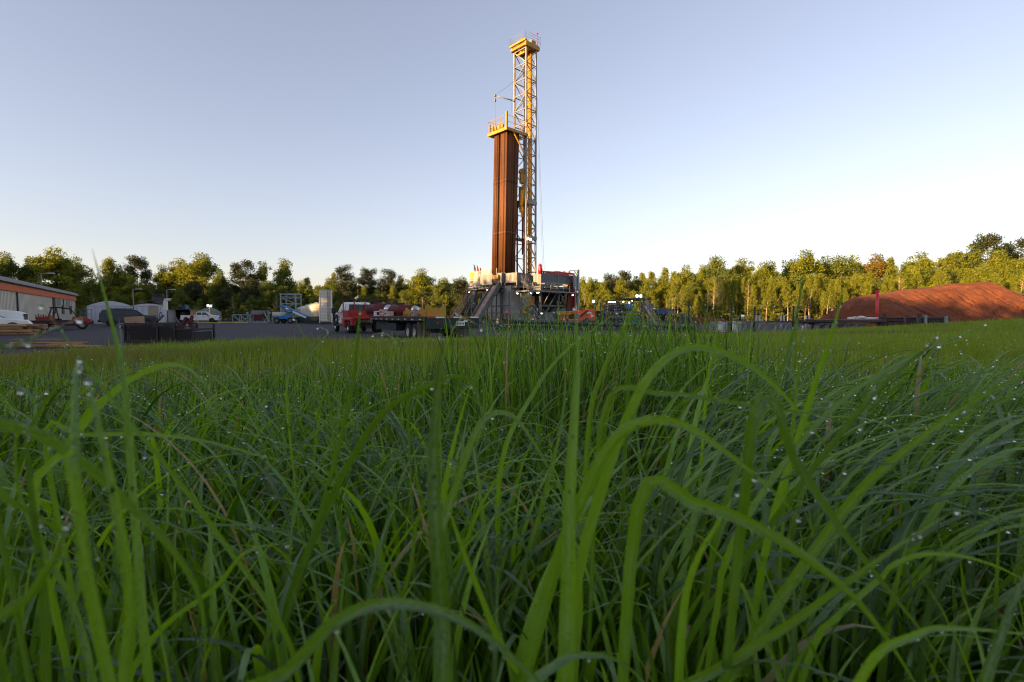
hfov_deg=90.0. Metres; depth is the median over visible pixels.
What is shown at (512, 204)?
drill pipe
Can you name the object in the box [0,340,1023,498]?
tufted meadow grass
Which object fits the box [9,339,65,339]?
plank
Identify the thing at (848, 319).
drill collar
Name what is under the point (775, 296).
slender tree
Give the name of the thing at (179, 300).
broadleaf tree
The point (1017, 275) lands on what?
young tree
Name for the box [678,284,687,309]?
slender tree
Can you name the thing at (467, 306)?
broadleaf tree
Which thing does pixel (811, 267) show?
broadleaf tree
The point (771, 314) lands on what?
young tree
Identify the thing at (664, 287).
broadleaf tree
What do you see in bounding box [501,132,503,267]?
drill pipe
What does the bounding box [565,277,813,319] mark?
wood
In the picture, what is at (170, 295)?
distant wood
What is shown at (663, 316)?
blue tank
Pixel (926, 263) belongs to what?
broadleaf tree
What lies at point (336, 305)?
young tree
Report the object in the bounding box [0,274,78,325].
office building
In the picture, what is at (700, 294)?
slender tree
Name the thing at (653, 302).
slender tree
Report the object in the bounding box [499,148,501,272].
drill pipe
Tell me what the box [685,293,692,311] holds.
slender tree
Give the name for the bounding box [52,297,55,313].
window
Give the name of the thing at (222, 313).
young tree
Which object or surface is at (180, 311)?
open shed
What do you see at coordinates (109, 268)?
slender tree
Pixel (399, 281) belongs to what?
broadleaf tree
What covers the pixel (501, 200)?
drill pipe
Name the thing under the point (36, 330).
timber
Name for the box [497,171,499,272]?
drill pipe
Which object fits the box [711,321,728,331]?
caged tote
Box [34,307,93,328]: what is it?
utility vehicle
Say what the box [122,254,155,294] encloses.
pine tree
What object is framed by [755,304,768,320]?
young tree
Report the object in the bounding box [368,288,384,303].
broadleaf tree
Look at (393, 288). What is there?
slender tree
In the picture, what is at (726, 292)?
slender tree
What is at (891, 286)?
slender tree
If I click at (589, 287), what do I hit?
broadleaf tree
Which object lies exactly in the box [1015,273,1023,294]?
bare tree
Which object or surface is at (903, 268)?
broadleaf tree
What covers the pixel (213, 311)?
arched shed
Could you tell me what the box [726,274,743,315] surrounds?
broadleaf tree
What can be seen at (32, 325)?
timber
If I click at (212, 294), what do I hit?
broadleaf tree
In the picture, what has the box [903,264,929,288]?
young tree
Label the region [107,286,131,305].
young tree
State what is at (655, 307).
young tree
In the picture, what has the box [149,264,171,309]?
broadleaf tree
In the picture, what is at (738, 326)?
caged tote
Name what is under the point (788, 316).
young tree
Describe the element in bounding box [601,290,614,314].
young tree
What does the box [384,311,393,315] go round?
cardboard box
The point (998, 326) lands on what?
meadow grass
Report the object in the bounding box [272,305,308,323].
telehandler
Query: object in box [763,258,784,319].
broadleaf tree
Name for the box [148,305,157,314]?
door
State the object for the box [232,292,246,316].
broadleaf tree
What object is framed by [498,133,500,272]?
drill pipe
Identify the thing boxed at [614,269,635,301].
pine tree
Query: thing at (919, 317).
rack post
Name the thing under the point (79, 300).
young tree
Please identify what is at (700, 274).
broadleaf tree
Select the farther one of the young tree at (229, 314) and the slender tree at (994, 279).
the young tree at (229, 314)
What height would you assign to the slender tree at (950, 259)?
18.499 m
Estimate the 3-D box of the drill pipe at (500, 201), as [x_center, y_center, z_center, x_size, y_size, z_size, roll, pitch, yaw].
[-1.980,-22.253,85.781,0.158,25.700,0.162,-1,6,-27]
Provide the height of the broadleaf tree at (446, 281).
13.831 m
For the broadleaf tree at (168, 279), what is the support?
on the ground at (506, 678)
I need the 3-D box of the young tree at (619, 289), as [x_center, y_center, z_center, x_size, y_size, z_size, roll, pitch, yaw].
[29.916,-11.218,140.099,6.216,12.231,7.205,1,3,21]
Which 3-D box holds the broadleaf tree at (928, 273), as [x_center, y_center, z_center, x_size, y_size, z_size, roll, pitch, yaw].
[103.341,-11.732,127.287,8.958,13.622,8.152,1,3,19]
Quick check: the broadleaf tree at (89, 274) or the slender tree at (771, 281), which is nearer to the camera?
the slender tree at (771, 281)
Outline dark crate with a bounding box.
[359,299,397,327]
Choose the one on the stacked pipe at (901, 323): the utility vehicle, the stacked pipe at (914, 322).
the stacked pipe at (914, 322)
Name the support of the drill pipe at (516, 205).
on the drilling rig at (545, 295)
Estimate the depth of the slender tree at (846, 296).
117.90 m
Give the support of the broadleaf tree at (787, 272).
on the ground at (506, 678)
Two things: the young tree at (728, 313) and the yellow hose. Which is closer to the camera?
the yellow hose
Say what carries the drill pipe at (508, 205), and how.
on the drilling rig at (545, 295)
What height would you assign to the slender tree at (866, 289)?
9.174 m
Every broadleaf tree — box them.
[0,251,25,281]
[13,256,46,284]
[24,245,87,303]
[61,254,96,288]
[72,278,105,313]
[89,276,122,301]
[104,264,135,304]
[138,285,158,304]
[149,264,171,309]
[158,256,188,305]
[168,287,194,308]
[174,252,229,304]
[202,286,221,309]
[206,269,233,311]
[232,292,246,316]
[246,260,276,314]
[253,280,280,319]
[271,256,300,296]
[276,285,293,312]
[292,279,313,307]
[322,277,339,297]
[326,284,341,309]
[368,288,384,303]
[394,290,414,304]
[395,275,408,302]
[403,268,436,307]
[427,278,452,314]
[433,276,450,307]
[449,277,470,315]
[522,293,531,315]
[579,276,588,307]
[581,277,596,308]
[589,294,602,310]
[595,280,610,306]
[625,275,643,301]
[639,279,660,313]
[651,275,671,308]
[672,262,703,315]
[678,281,704,315]
[694,264,714,316]
[695,253,742,314]
[708,271,739,316]
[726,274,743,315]
[727,257,755,319]
[747,262,774,310]
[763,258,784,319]
[766,275,792,320]
[777,258,795,314]
[781,249,829,318]
[786,271,808,316]
[810,253,838,311]
[819,252,866,311]
[841,254,865,288]
[859,253,891,288]
[869,276,888,292]
[893,259,910,276]
[898,250,947,281]
[921,268,932,285]
[944,270,963,283]
[956,242,991,271]
[961,266,998,282]
[973,247,1023,286]
[1015,256,1023,293]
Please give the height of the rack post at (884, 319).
1.743 m
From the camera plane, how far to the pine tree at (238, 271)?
149.99 m
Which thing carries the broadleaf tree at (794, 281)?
on the ground at (506, 678)
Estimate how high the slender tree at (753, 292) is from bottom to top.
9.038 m
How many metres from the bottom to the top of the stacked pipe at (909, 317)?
0.136 m
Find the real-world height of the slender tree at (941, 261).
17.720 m
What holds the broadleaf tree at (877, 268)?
on the ground at (506, 678)
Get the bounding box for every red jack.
[181,317,187,324]
[188,315,194,330]
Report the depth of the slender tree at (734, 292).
124.56 m
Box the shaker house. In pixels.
[598,294,656,323]
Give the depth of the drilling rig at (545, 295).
87.37 m
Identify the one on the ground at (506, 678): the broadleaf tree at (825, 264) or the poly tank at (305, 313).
the broadleaf tree at (825, 264)
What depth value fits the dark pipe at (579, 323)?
40.98 m
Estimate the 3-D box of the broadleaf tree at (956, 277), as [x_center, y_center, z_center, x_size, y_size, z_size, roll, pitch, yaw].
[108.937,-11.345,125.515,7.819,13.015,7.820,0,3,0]
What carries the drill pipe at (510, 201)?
on the drilling rig at (545, 295)
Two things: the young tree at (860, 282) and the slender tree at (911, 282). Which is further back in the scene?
the young tree at (860, 282)
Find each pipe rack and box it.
[741,322,791,331]
[780,322,833,330]
[808,323,865,329]
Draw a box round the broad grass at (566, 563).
[0,249,1023,681]
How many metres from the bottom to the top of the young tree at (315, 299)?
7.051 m
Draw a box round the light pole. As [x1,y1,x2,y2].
[163,298,171,321]
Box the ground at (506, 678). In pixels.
[0,316,1022,681]
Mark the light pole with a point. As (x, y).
(165, 304)
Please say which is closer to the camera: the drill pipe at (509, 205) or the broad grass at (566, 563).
the broad grass at (566, 563)
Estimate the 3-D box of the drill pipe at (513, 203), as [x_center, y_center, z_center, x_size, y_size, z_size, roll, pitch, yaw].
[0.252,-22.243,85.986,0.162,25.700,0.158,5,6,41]
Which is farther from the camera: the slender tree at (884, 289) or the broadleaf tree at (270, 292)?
the broadleaf tree at (270, 292)
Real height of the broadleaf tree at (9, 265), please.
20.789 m
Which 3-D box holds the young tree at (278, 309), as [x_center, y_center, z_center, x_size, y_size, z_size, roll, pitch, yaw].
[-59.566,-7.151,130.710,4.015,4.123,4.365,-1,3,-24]
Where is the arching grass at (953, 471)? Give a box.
[577,333,1023,681]
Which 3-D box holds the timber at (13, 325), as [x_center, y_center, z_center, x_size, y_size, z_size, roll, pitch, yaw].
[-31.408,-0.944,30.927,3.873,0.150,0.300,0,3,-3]
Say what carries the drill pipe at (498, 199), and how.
on the drilling rig at (545, 295)
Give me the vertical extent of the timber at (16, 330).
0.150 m
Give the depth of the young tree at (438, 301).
132.25 m
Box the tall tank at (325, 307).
[319,290,332,323]
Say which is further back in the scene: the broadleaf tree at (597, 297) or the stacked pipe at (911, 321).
the broadleaf tree at (597, 297)
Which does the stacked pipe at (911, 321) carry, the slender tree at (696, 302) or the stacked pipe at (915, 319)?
the stacked pipe at (915, 319)
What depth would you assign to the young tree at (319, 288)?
140.33 m
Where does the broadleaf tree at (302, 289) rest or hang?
on the ground at (506, 678)
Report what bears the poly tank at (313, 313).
on the gravel pad
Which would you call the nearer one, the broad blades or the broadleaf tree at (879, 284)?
the broad blades
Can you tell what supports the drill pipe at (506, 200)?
on the drilling rig at (545, 295)
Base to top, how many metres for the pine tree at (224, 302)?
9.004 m
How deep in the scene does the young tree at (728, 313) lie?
122.62 m
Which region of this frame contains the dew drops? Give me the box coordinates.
[0,255,1023,681]
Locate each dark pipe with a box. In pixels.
[491,324,574,327]
[511,319,695,329]
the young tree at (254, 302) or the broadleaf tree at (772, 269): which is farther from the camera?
the broadleaf tree at (772, 269)
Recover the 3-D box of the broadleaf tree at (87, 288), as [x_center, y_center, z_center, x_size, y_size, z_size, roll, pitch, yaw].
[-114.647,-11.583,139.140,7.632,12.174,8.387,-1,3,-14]
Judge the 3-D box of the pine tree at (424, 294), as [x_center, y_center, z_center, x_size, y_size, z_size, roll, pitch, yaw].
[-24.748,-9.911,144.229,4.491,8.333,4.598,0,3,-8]
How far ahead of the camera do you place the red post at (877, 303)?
44.32 m
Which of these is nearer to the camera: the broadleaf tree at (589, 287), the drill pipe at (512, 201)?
the drill pipe at (512, 201)
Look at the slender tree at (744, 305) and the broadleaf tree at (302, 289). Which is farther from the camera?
the broadleaf tree at (302, 289)
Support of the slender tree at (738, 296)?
on the ground at (506, 678)
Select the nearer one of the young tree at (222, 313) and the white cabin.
the white cabin
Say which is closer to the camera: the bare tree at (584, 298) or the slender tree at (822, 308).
the slender tree at (822, 308)
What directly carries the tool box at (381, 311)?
on the gooseneck trailer at (413, 326)
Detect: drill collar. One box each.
[767,321,886,321]
[814,319,881,320]
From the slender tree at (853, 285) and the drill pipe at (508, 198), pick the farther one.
the slender tree at (853, 285)
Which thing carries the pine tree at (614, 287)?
on the ground at (506, 678)
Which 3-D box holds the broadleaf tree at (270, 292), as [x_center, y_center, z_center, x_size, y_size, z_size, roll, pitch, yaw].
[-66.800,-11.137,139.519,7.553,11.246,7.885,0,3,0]
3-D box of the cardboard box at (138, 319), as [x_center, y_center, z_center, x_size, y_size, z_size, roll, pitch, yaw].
[-16.053,-0.882,21.777,0.581,0.343,0.432,0,3,-6]
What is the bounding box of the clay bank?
[676,316,726,323]
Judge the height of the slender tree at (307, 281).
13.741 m
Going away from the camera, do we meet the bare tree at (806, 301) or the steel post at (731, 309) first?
the steel post at (731, 309)
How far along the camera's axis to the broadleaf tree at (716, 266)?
144.63 m
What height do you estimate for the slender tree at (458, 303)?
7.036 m
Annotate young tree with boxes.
[65,282,85,312]
[75,293,86,315]
[79,305,86,317]
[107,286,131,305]
[109,294,129,303]
[111,274,147,304]
[169,290,190,308]
[220,310,228,320]
[225,307,240,320]
[236,305,251,320]
[242,295,261,319]
[271,305,283,317]
[287,293,305,315]
[306,284,322,304]
[309,294,318,303]
[332,300,339,317]
[355,294,370,302]
[432,295,450,315]
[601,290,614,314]
[612,278,630,314]
[643,300,660,319]
[680,306,692,315]
[696,309,711,316]
[698,277,714,316]
[708,303,726,318]
[721,308,736,320]
[744,306,757,320]
[751,275,769,318]
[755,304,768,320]
[763,300,783,320]
[786,305,803,320]
[809,273,831,318]
[852,273,866,296]
[880,263,904,283]
[889,271,910,290]
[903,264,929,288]
[925,265,950,287]
[984,266,1007,285]
[1000,266,1020,286]
[1004,266,1023,293]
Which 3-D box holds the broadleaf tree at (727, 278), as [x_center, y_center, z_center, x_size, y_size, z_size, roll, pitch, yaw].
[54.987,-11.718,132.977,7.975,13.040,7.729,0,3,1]
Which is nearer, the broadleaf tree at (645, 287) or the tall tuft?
the tall tuft
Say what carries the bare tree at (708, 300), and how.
on the ground at (506, 678)
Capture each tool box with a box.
[379,309,387,314]
[411,310,417,315]
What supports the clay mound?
on the gravel pad
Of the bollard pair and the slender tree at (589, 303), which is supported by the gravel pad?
the bollard pair
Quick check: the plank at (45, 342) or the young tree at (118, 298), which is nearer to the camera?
the plank at (45, 342)
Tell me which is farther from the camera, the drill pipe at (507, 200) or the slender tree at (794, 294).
the slender tree at (794, 294)
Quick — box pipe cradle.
[403,304,445,315]
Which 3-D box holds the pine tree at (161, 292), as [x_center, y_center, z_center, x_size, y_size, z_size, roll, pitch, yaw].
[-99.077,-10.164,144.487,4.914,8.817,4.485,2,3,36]
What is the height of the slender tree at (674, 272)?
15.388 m
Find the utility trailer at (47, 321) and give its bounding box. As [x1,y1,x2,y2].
[29,320,91,329]
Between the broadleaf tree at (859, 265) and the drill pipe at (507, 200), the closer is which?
the drill pipe at (507, 200)
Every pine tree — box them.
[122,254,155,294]
[156,290,170,307]
[180,279,204,308]
[216,289,236,318]
[224,258,258,315]
[240,278,262,310]
[333,264,357,296]
[339,291,354,306]
[355,267,379,296]
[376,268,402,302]
[416,292,431,308]
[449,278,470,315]
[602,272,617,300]
[610,275,623,303]
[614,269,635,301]
[963,232,1018,276]
[1000,236,1023,274]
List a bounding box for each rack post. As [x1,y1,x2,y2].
[882,314,886,325]
[917,313,920,323]
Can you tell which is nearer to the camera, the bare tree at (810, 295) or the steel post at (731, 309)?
the steel post at (731, 309)
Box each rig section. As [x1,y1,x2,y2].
[232,314,257,322]
[246,310,271,322]
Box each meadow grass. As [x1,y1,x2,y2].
[0,316,1023,356]
[0,332,1023,391]
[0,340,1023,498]
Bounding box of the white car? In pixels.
[0,315,32,323]
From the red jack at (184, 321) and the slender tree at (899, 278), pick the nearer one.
the red jack at (184, 321)
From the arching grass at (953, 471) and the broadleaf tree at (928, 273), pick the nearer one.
the arching grass at (953, 471)
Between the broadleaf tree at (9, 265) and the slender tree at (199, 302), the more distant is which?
the broadleaf tree at (9, 265)
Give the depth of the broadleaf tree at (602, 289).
144.01 m
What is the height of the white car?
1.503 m
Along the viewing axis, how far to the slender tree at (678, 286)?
133.52 m
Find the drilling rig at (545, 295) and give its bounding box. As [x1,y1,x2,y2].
[450,30,581,322]
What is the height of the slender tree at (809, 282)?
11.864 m
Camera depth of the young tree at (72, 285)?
145.03 m
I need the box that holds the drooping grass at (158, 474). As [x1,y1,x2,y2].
[0,338,710,681]
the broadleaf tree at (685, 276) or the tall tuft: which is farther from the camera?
the broadleaf tree at (685, 276)
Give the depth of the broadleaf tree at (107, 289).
146.29 m
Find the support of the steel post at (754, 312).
on the gravel pad
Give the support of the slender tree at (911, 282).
on the ground at (506, 678)
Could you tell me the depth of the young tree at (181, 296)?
136.83 m
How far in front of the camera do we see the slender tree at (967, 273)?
121.64 m
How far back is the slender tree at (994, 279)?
109.60 m
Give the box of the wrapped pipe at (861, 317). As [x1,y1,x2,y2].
[847,316,878,318]
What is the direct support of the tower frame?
on the gravel pad
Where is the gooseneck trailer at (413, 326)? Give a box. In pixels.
[370,316,478,338]
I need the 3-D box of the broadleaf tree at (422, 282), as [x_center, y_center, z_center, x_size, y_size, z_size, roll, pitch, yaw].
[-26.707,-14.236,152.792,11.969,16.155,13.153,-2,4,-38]
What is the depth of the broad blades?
0.52 m
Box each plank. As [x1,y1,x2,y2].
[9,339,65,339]
[9,342,87,343]
[18,345,60,346]
[47,344,83,344]
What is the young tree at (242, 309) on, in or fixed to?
on the ground at (506, 678)
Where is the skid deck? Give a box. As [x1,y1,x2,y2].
[495,326,672,329]
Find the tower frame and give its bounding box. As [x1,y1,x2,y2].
[280,293,301,316]
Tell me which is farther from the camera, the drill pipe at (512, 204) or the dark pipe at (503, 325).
the drill pipe at (512, 204)
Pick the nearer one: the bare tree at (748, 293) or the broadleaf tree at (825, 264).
the bare tree at (748, 293)
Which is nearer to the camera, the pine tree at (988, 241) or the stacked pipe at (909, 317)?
the stacked pipe at (909, 317)
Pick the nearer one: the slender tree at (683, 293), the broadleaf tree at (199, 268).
the slender tree at (683, 293)
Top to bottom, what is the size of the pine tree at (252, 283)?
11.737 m
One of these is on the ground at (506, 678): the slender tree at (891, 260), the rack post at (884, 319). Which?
the slender tree at (891, 260)
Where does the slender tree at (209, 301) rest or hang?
on the ground at (506, 678)
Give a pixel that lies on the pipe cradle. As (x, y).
(429, 310)
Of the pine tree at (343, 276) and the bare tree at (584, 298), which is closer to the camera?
the bare tree at (584, 298)
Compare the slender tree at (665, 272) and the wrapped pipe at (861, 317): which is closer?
the wrapped pipe at (861, 317)
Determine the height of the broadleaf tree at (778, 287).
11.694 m
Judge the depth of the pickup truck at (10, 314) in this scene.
35.97 m
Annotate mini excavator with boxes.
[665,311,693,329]
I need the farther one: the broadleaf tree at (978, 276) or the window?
the broadleaf tree at (978, 276)
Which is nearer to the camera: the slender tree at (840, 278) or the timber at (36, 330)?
the timber at (36, 330)
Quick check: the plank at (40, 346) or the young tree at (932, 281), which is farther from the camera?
the young tree at (932, 281)
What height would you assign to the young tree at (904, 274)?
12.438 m
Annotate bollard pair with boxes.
[780,315,784,328]
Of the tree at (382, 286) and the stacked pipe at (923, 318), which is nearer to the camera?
the stacked pipe at (923, 318)
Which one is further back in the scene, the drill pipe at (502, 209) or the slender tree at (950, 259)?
the slender tree at (950, 259)
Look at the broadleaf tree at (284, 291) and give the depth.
142.45 m
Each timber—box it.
[0,324,27,326]
[0,327,22,328]
[0,329,40,331]
[0,330,32,331]
[0,332,36,334]
[27,324,39,326]
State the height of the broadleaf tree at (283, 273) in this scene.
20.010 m
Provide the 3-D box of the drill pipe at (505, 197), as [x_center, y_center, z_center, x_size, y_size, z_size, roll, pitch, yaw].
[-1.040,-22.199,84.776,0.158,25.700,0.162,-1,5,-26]
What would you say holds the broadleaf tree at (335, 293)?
on the ground at (506, 678)
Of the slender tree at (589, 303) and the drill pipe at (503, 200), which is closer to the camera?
the drill pipe at (503, 200)
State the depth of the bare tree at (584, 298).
129.37 m
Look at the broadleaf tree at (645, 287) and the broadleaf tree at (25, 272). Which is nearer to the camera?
the broadleaf tree at (645, 287)
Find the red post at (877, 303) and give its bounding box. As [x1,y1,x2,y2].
[875,289,878,325]
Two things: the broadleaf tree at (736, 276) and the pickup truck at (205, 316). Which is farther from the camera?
the broadleaf tree at (736, 276)
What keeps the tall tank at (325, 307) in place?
on the gravel pad
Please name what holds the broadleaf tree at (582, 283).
on the ground at (506, 678)
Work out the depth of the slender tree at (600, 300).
125.93 m
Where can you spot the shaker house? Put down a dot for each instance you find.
(607, 307)
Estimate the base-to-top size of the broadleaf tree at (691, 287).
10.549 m
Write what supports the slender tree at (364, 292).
on the ground at (506, 678)
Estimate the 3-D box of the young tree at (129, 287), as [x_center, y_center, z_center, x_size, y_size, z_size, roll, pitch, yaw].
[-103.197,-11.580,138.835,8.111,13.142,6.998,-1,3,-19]
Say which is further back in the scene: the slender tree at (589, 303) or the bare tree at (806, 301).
the slender tree at (589, 303)
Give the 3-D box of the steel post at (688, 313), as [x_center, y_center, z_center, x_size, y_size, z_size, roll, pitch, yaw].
[15.176,-2.021,43.954,0.170,2.824,0.170,0,3,0]
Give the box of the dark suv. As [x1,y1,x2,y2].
[98,308,157,325]
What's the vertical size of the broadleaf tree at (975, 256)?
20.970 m
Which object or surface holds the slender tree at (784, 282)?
on the ground at (506, 678)
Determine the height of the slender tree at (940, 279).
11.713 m
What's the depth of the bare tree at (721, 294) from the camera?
125.18 m
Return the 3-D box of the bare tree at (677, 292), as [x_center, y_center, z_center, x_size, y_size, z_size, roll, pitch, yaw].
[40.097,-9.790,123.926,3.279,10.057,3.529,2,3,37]
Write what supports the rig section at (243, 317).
on the gravel pad
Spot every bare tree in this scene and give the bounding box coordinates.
[86,292,101,304]
[225,295,235,312]
[268,295,279,309]
[581,289,587,309]
[673,280,683,316]
[702,289,713,309]
[709,276,717,308]
[712,276,724,311]
[716,279,726,314]
[743,277,753,314]
[801,291,810,310]
[805,288,814,309]
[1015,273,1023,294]
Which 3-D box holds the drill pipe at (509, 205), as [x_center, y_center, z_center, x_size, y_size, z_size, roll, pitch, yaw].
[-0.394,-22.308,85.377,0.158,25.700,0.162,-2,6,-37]
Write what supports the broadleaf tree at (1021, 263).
on the ground at (506, 678)
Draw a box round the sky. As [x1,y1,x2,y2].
[0,0,1023,315]
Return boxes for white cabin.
[130,293,166,321]
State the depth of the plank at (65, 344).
19.74 m
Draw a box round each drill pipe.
[492,135,494,262]
[492,135,495,272]
[493,147,495,274]
[494,134,496,270]
[494,134,497,274]
[495,133,498,284]
[496,134,498,267]
[497,133,499,264]
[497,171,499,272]
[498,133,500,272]
[499,132,501,260]
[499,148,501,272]
[500,132,502,272]
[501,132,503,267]
[501,149,503,271]
[502,131,504,284]
[503,130,506,284]
[503,131,505,272]
[504,132,506,272]
[505,130,507,272]
[506,131,508,268]
[506,131,509,283]
[507,131,510,284]
[508,132,511,272]
[508,132,512,284]
[509,138,512,284]
[510,134,513,272]
[510,136,514,284]
[511,133,515,284]
[512,133,516,283]
[512,134,517,285]
[513,134,518,284]
[514,138,518,283]
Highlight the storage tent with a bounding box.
[87,301,129,323]
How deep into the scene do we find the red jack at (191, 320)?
21.54 m
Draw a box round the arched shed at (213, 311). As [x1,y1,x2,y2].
[199,308,220,321]
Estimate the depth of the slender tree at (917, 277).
119.63 m
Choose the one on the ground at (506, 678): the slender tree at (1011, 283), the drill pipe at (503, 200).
the slender tree at (1011, 283)
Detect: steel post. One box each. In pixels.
[688,301,689,331]
[730,302,732,331]
[753,307,755,330]
[792,306,794,329]
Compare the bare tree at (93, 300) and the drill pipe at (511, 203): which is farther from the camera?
the bare tree at (93, 300)
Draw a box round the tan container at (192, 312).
[189,310,199,321]
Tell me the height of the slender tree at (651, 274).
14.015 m
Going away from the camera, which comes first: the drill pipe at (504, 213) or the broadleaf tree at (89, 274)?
the drill pipe at (504, 213)
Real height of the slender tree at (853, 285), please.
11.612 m
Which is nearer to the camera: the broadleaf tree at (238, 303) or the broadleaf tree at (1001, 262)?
the broadleaf tree at (1001, 262)
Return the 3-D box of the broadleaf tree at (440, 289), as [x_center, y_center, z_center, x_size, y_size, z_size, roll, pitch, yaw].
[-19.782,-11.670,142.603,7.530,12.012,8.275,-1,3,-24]
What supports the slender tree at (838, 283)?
on the ground at (506, 678)
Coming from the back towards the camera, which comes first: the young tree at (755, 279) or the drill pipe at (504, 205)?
the young tree at (755, 279)
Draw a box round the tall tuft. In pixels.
[411,297,821,478]
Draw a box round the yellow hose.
[197,322,247,322]
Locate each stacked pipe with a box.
[886,317,943,318]
[886,319,943,319]
[886,322,943,322]
[886,323,933,324]
[887,320,948,321]
[899,318,943,318]
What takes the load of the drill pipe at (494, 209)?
on the drilling rig at (545, 295)
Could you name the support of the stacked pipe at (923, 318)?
on the stacked pipe
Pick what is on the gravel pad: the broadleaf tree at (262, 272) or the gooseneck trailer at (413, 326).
the gooseneck trailer at (413, 326)
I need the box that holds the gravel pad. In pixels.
[0,320,866,355]
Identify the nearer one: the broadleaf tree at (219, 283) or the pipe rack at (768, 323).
the pipe rack at (768, 323)
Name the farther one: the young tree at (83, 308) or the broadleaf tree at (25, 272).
the broadleaf tree at (25, 272)
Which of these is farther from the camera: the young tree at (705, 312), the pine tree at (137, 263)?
the pine tree at (137, 263)
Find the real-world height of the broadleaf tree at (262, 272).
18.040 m
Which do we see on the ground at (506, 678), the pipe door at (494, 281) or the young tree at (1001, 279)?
the young tree at (1001, 279)
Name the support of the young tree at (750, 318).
on the ground at (506, 678)
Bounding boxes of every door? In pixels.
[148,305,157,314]
[492,272,502,285]
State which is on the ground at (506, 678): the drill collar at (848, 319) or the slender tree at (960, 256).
the slender tree at (960, 256)
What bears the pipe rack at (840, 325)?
on the gravel pad
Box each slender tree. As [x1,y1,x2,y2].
[92,257,117,290]
[193,299,203,309]
[207,299,218,310]
[303,277,312,298]
[331,272,337,283]
[360,285,370,303]
[385,285,398,303]
[454,295,465,313]
[579,296,582,313]
[586,296,591,308]
[597,299,602,310]
[631,291,638,308]
[639,271,646,289]
[642,271,655,296]
[651,295,655,308]
[660,267,670,302]
[664,270,676,302]
[667,281,676,315]
[668,279,682,316]
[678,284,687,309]
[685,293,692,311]
[692,294,700,312]
[696,292,704,310]
[722,282,734,308]
[727,279,739,320]
[734,282,743,320]
[739,293,747,312]
[740,276,750,320]
[747,285,757,307]
[754,279,766,313]
[759,282,773,313]
[767,277,776,309]
[771,293,779,310]
[780,276,796,320]
[790,291,797,310]
[796,284,803,307]
[801,273,815,314]
[809,279,822,318]
[818,291,826,311]
[820,279,836,310]
[827,276,843,310]
[832,279,842,306]
[838,280,854,303]
[842,288,848,302]
[847,273,860,298]
[861,282,870,294]
[865,270,879,294]
[879,284,887,293]
[884,255,896,285]
[886,279,894,292]
[893,272,907,289]
[906,277,915,288]
[910,270,921,288]
[933,257,948,275]
[933,269,945,285]
[940,251,960,280]
[947,250,969,274]
[958,266,972,282]
[990,272,1001,284]
[1007,278,1015,290]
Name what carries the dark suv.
on the gravel pad
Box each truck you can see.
[0,309,27,319]
[180,312,221,321]
[331,301,381,332]
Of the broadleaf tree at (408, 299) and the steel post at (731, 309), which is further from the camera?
the broadleaf tree at (408, 299)
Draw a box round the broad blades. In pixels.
[0,430,1023,681]
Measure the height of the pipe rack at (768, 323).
0.995 m
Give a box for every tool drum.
[366,302,390,315]
[388,303,419,315]
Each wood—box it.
[37,281,582,318]
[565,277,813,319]
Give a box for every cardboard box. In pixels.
[124,316,144,322]
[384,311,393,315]
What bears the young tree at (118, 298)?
on the ground at (506, 678)
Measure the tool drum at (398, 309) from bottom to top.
0.756 m
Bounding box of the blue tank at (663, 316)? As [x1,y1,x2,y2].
[642,304,674,324]
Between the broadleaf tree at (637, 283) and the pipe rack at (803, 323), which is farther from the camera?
the broadleaf tree at (637, 283)
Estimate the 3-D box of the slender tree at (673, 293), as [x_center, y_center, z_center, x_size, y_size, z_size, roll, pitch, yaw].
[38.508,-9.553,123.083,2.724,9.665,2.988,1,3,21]
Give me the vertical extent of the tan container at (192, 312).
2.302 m
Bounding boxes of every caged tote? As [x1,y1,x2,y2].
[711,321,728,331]
[728,321,742,331]
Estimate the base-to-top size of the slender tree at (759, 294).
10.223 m
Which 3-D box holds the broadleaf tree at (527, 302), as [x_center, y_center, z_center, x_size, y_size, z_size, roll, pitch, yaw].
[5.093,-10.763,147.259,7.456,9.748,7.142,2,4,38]
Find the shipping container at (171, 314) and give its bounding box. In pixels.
[168,310,176,321]
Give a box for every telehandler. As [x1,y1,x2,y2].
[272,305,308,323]
[559,309,595,321]
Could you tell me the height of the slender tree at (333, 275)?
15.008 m
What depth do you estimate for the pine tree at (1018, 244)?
140.77 m
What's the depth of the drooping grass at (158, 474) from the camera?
0.85 m
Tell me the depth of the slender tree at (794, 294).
117.65 m
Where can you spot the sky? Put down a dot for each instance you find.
(322, 136)
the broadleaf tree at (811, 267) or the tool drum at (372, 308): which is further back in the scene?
the broadleaf tree at (811, 267)
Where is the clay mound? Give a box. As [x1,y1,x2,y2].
[820,282,1023,326]
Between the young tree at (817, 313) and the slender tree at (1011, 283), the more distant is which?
the young tree at (817, 313)
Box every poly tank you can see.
[299,306,304,322]
[301,303,311,322]
[305,302,319,323]
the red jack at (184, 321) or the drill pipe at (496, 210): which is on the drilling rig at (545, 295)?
the drill pipe at (496, 210)
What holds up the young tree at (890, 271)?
on the ground at (506, 678)
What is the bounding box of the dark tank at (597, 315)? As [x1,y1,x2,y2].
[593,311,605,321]
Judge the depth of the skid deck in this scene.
43.35 m
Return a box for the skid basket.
[123,322,214,343]
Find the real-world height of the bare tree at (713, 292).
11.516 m
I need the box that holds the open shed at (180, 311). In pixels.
[175,304,191,321]
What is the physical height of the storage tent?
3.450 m
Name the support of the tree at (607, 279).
on the ground at (506, 678)

